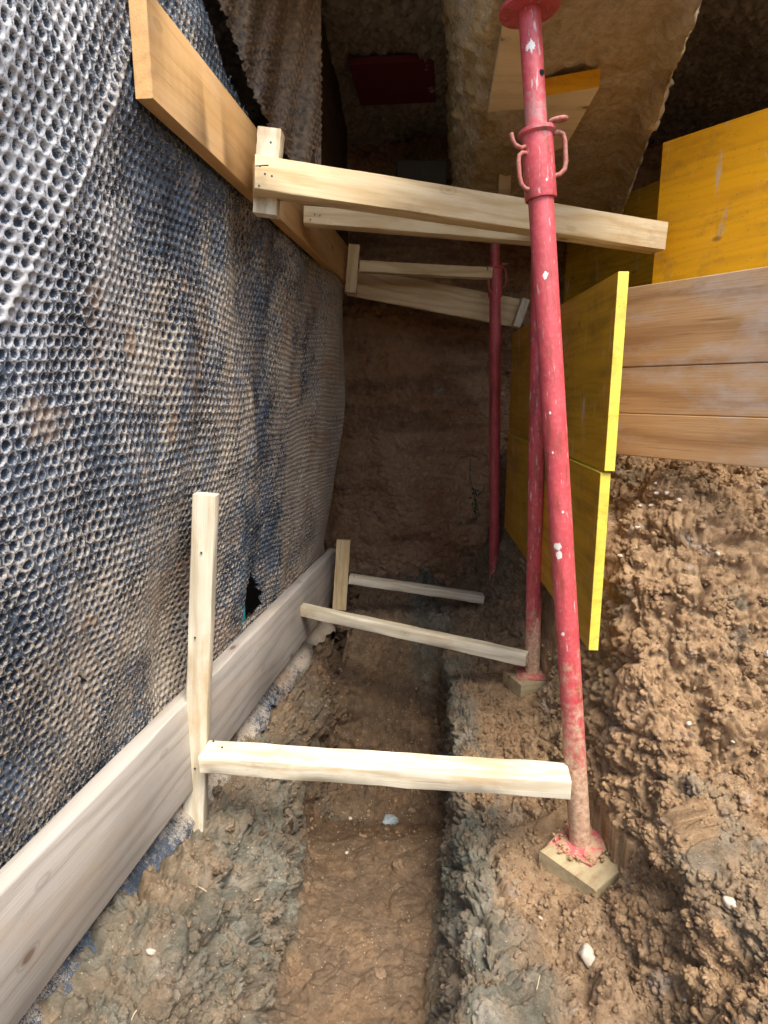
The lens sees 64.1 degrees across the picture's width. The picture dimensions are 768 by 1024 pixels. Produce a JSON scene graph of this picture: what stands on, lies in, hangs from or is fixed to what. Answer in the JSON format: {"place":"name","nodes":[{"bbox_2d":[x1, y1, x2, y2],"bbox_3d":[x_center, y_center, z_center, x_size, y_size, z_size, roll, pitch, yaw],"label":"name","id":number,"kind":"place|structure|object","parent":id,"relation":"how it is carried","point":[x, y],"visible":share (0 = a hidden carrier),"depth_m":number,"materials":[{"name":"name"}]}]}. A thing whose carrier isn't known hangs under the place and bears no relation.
{"place":"outdoors","nodes":[
{"label":"outdoors","id":0,"kind":"place"},
{"bbox_2d":[37,414,767,1023],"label":"ground","id":1,"kind":"structure","parent":0,"point":[611,670],"depth_m":1.73,"materials":[{"name":"soil"}]},
{"bbox_2d":[146,947,155,955],"bbox_3d":[-0.523,0.988,1.377,0.026,0.015,0.020,15,-7,-11],"label":"pebble","id":2,"kind":"object","parent":1,"relation":"on","point":[150,951],"visible":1,"depth_m":1.37,"materials":[{"name":"beige stone"}]},
{"bbox_2d":[78,573,261,684],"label":"foundation wall","id":3,"kind":"structure","parent":1,"relation":"on","point":[252,601],"depth_m":3.50,"materials":[{"name":"grey concrete"}]},
{"bbox_2d":[0,0,344,1023],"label":"drainage membrane","id":4,"kind":"object","parent":3,"relation":"hanging from","point":[170,324],"visible":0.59,"depth_m":1.33,"materials":[{"name":"grey plastic"}]},
{"bbox_2d":[128,0,347,284],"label":"shuttering board","id":5,"kind":"object","parent":4,"relation":"on","point":[182,93],"visible":0.69,"depth_m":1.38,"materials":[{"name":"brown wood"}]},
{"bbox_2d":[253,126,284,219],"bbox_3d":[-0.311,-0.908,1.647,0.065,0.208,0.072,6,14,-1],"label":"upright","id":6,"kind":"object","parent":5,"relation":"attached to","point":[270,142],"visible":0.61,"depth_m":1.61,"materials":[{"name":"brown wood"}]},
{"bbox_2d":[345,244,359,293],"bbox_3d":[-0.157,-1.212,3.065,0.060,0.228,0.054,4,11,-1],"label":"upright","id":7,"kind":"object","parent":5,"relation":"attached to","point":[352,269],"visible":1,"depth_m":3.04,"materials":[{"name":"brown wood"}]},
{"bbox_2d":[304,205,530,245],"bbox_3d":[0.134,-1.035,2.220,0.840,0.061,0.077,3,11,-3],"label":"strut","id":8,"kind":"object","parent":5,"relation":"attached to","point":[317,217],"visible":0.73,"depth_m":2.19,"materials":[{"name":"brown wood"}]},
{"bbox_2d":[253,154,667,253],"bbox_3d":[0.271,-0.871,1.764,1.264,0.085,0.097,0,11,-16],"label":"strut","id":9,"kind":"object","parent":5,"relation":"attached to","point":[286,180],"visible":0.96,"depth_m":1.71,"materials":[{"name":"brown wood"}]},
{"bbox_2d":[218,0,322,164],"label":"membrane flap","id":10,"kind":"object","parent":4,"relation":"attached to","point":[279,52],"visible":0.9,"depth_m":2.10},
{"bbox_2d":[183,492,219,831],"bbox_3d":[-0.527,0.453,1.758,0.066,1.027,0.054,5,11,-1],"label":"upright","id":11,"kind":"object","parent":1,"relation":"on","point":[203,555],"visible":0.91,"depth_m":1.72,"materials":[{"name":"brown wood"}]},
{"bbox_2d":[333,539,350,609],"bbox_3d":[-0.224,0.331,3.244,0.077,0.372,0.045,3,5,-1],"label":"upright","id":12,"kind":"object","parent":1,"relation":"on","point":[341,572],"visible":1,"depth_m":3.22,"materials":[{"name":"brown wood"}]},
{"bbox_2d":[382,814,398,824],"bbox_3d":[0.023,1.296,2.557,0.058,0.057,0.074,10,15,42],"label":"stone","id":13,"kind":"object","parent":1,"relation":"on","point":[389,819],"visible":0.56,"depth_m":2.54,"materials":[{"name":"grey stone"}]},
{"bbox_2d":[111,460,767,1023],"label":"soil clods","id":14,"kind":"object","parent":1,"relation":"on","point":[737,996],"visible":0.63,"depth_m":1.52,"materials":[{"name":"brown soil"}]},
{"bbox_2d":[283,135,662,585],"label":"dirt wall","id":15,"kind":"structure","parent":1,"relation":"on","point":[414,438],"depth_m":3.73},
{"bbox_2d":[468,459,481,519],"bbox_3d":[0.539,-0.130,3.664,0.085,0.372,0.082,0,11,0],"label":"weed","id":16,"kind":"object","parent":15,"relation":"on","point":[475,504],"visible":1,"depth_m":3.65,"materials":[{"name":"plant"}]},
{"bbox_2d":[487,243,508,579],"bbox_3d":[0.585,-0.493,3.244,0.190,1.972,0.157,4,12,22],"label":"steel prop","id":17,"kind":"object","parent":1,"relation":"on","point":[495,287],"visible":0.75,"depth_m":3.20,"materials":[{"name":"red paint"}]},
{"bbox_2d":[359,260,492,279],"bbox_3d":[0.209,-1.208,3.065,0.663,0.055,0.065,1,11,-4],"label":"strut","id":18,"kind":"object","parent":17,"relation":"attached to","point":[425,270],"visible":1,"depth_m":3.04,"materials":[{"name":"brown wood"}]},
{"bbox_2d":[347,268,520,327],"bbox_3d":[0.273,-1.139,3.262,0.933,0.149,0.035,11,11,0],"label":"brace board","id":19,"kind":"object","parent":17,"relation":"attached to","point":[413,293],"visible":0.81,"depth_m":3.25,"materials":[{"name":"brown wood"}]},
{"bbox_2d":[512,298,529,326],"bbox_3d":[0.716,-1.043,3.210,0.045,0.143,0.054,15,19,-3],"label":"batten","id":20,"kind":"object","parent":19,"relation":"attached to","point":[520,312],"visible":1,"depth_m":3.19,"materials":[{"name":"brown wood"}]},
{"bbox_2d":[503,669,546,697],"bbox_3d":[0.597,0.673,2.444,0.200,0.059,0.134,-4,12,-20],"label":"wooden block","id":21,"kind":"object","parent":1,"relation":"on","point":[512,682],"depth_m":2.38,"materials":[{"name":"brown wood"}]},
{"bbox_2d":[513,151,554,679],"bbox_3d":[0.565,-0.411,2.254,0.185,2.148,0.149,0,11,2],"label":"steel prop","id":22,"kind":"object","parent":21,"relation":"on","point":[531,670],"visible":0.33,"depth_m":2.31,"materials":[{"name":"red paint"}]},
{"bbox_2d":[301,603,528,666],"bbox_3d":[0.063,0.504,2.626,1.102,0.060,0.055,8,13,25],"label":"strut","id":23,"kind":"object","parent":22,"relation":"attached to","point":[494,651],"visible":0.91,"depth_m":2.57,"materials":[{"name":"brown wood"}]},
{"bbox_2d":[0,549,335,1023],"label":"plank","id":24,"kind":"object","parent":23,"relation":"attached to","point":[67,868],"visible":0.81,"depth_m":1.44,"materials":[{"name":"beige wood"}]},
{"bbox_2d":[441,0,701,245],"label":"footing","id":25,"kind":"object","parent":22,"relation":"on","point":[633,50],"visible":0.72,"depth_m":1.83,"materials":[{"name":"concrete"}]},
{"bbox_2d":[396,160,446,184],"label":"concrete block","id":26,"kind":"structure","parent":25,"relation":"on","point":[432,171],"depth_m":3.23,"materials":[{"name":"grey concrete"}]},
{"bbox_2d":[498,174,510,195],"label":"packing block","id":27,"kind":"structure","parent":25,"relation":"attached to","point":[504,186],"depth_m":2.46,"materials":[{"name":"brown wood"}]},
{"bbox_2d":[488,25,523,111],"bbox_3d":[0.351,-1.177,1.613,0.153,0.022,0.485,2,11,9],"label":"packing board","id":28,"kind":"object","parent":25,"relation":"attached to","point":[506,92],"visible":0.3,"depth_m":1.65,"materials":[{"name":"brown wood"}]},
{"bbox_2d":[545,68,599,150],"bbox_3d":[0.524,-1.211,1.907,0.141,0.045,0.547,1,11,4],"label":"packing board","id":29,"kind":"object","parent":25,"relation":"attached to","point":[571,95],"visible":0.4,"depth_m":1.69,"materials":[{"name":"wood"}]},
{"bbox_2d":[652,108,767,283],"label":"yellow panel","id":30,"kind":"object","parent":25,"relation":"attached to","point":[713,202],"visible":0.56,"depth_m":1.86,"materials":[{"name":"yellow wood"}]},
{"bbox_2d":[504,433,610,649],"bbox_3d":[0.621,-0.010,2.449,0.027,0.500,1.592,0,11,2],"label":"yellow panel","id":31,"kind":"object","parent":1,"relation":"on","point":[590,487],"visible":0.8,"depth_m":1.81,"materials":[{"name":"yellow wood"}]},
{"bbox_2d":[509,272,628,470],"bbox_3d":[0.626,-0.504,2.347,0.029,0.496,1.602,0,11,2],"label":"yellow panel","id":32,"kind":"object","parent":31,"relation":"on","point":[593,319],"visible":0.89,"depth_m":1.75,"materials":[{"name":"yellow wood"}]},
{"bbox_2d":[539,843,618,898],"bbox_3d":[0.569,0.955,1.685,0.225,0.058,0.179,-9,14,-37],"label":"wooden block","id":33,"kind":"object","parent":1,"relation":"on","point":[598,878],"depth_m":1.61,"materials":[{"name":"brown wood"}]},
{"bbox_2d":[499,0,605,866],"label":"steel prop","id":34,"kind":"object","parent":33,"relation":"on","point":[538,131],"visible":0.98,"depth_m":1.47,"materials":[{"name":"red paint"}]},
{"bbox_2d":[198,740,571,799],"bbox_3d":[-0.012,0.709,1.703,1.018,0.062,0.085,1,15,7],"label":"strut","id":35,"kind":"object","parent":34,"relation":"attached to","point":[529,778],"visible":1,"depth_m":1.68,"materials":[{"name":"brown wood"}]},
{"bbox_2d":[552,824,610,864],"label":"dirt on block","id":36,"kind":"object","parent":33,"relation":"on","point":[571,857],"depth_m":1.66,"materials":[{"name":"brown soil"}]},
{"bbox_2d":[578,943,595,967],"bbox_3d":[0.478,1.042,1.443,0.039,0.033,0.054,-5,20,-2],"label":"pebble","id":37,"kind":"object","parent":1,"relation":"on","point":[586,954],"visible":1,"depth_m":1.43,"materials":[{"name":"white stone"}]},
{"bbox_2d":[616,266,767,467],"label":"brown panel","id":38,"kind":"object","parent":1,"relation":"on","point":[697,327],"visible":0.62,"depth_m":1.72,"materials":[{"name":"brown wood"}]},
{"bbox_2d":[722,896,736,909],"bbox_3d":[0.701,0.792,1.243,0.026,0.019,0.022,3,11,15],"label":"pebble","id":39,"kind":"object","parent":1,"relation":"on","point":[728,901],"visible":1,"depth_m":1.24,"materials":[{"name":"white stone"}]},
{"label":"yellow panel","id":40,"kind":"object","parent":1,"relation":"on","visible":0},
{"bbox_2d":[564,180,659,302],"bbox_3d":[1.245,-1.269,2.931,0.029,0.535,1.193,-4,12,-20],"label":"yellow panel","id":41,"kind":"object","parent":40,"relation":"on","point":[587,267],"visible":0.09,"depth_m":3.10,"materials":[{"name":"yellow wood"}]},
{"bbox_2d":[348,573,484,603],"bbox_3d":[0.172,0.400,3.243,0.717,0.055,0.079,8,11,0],"label":"strut","id":42,"kind":"object","parent":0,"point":[416,588],"visible":1,"depth_m":3.22,"materials":[{"name":"brown wood"}]},
{"bbox_2d":[203,0,767,148],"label":"slab underside","id":43,"kind":"object","parent":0,"point":[720,74],"visible":0.22,"depth_m":2.66,"materials":[{"name":"concrete"}]},
{"bbox_2d":[311,12,347,245],"bbox_3d":[-0.238,-1.656,2.733,0.035,0.664,1.202,0,9,2],"label":"joist","id":44,"kind":"object","parent":43,"relation":"attached to","point":[334,141],"visible":0.27,"depth_m":2.64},
{"bbox_2d":[348,54,435,105],"bbox_3d":[0.048,-1.938,2.759,0.360,0.030,0.380,1,11,6],"label":"red plate","id":45,"kind":"object","parent":43,"relation":"attached to","point":[389,79],"visible":0.91,"depth_m":2.71,"materials":[{"name":"metal"}]}
]}

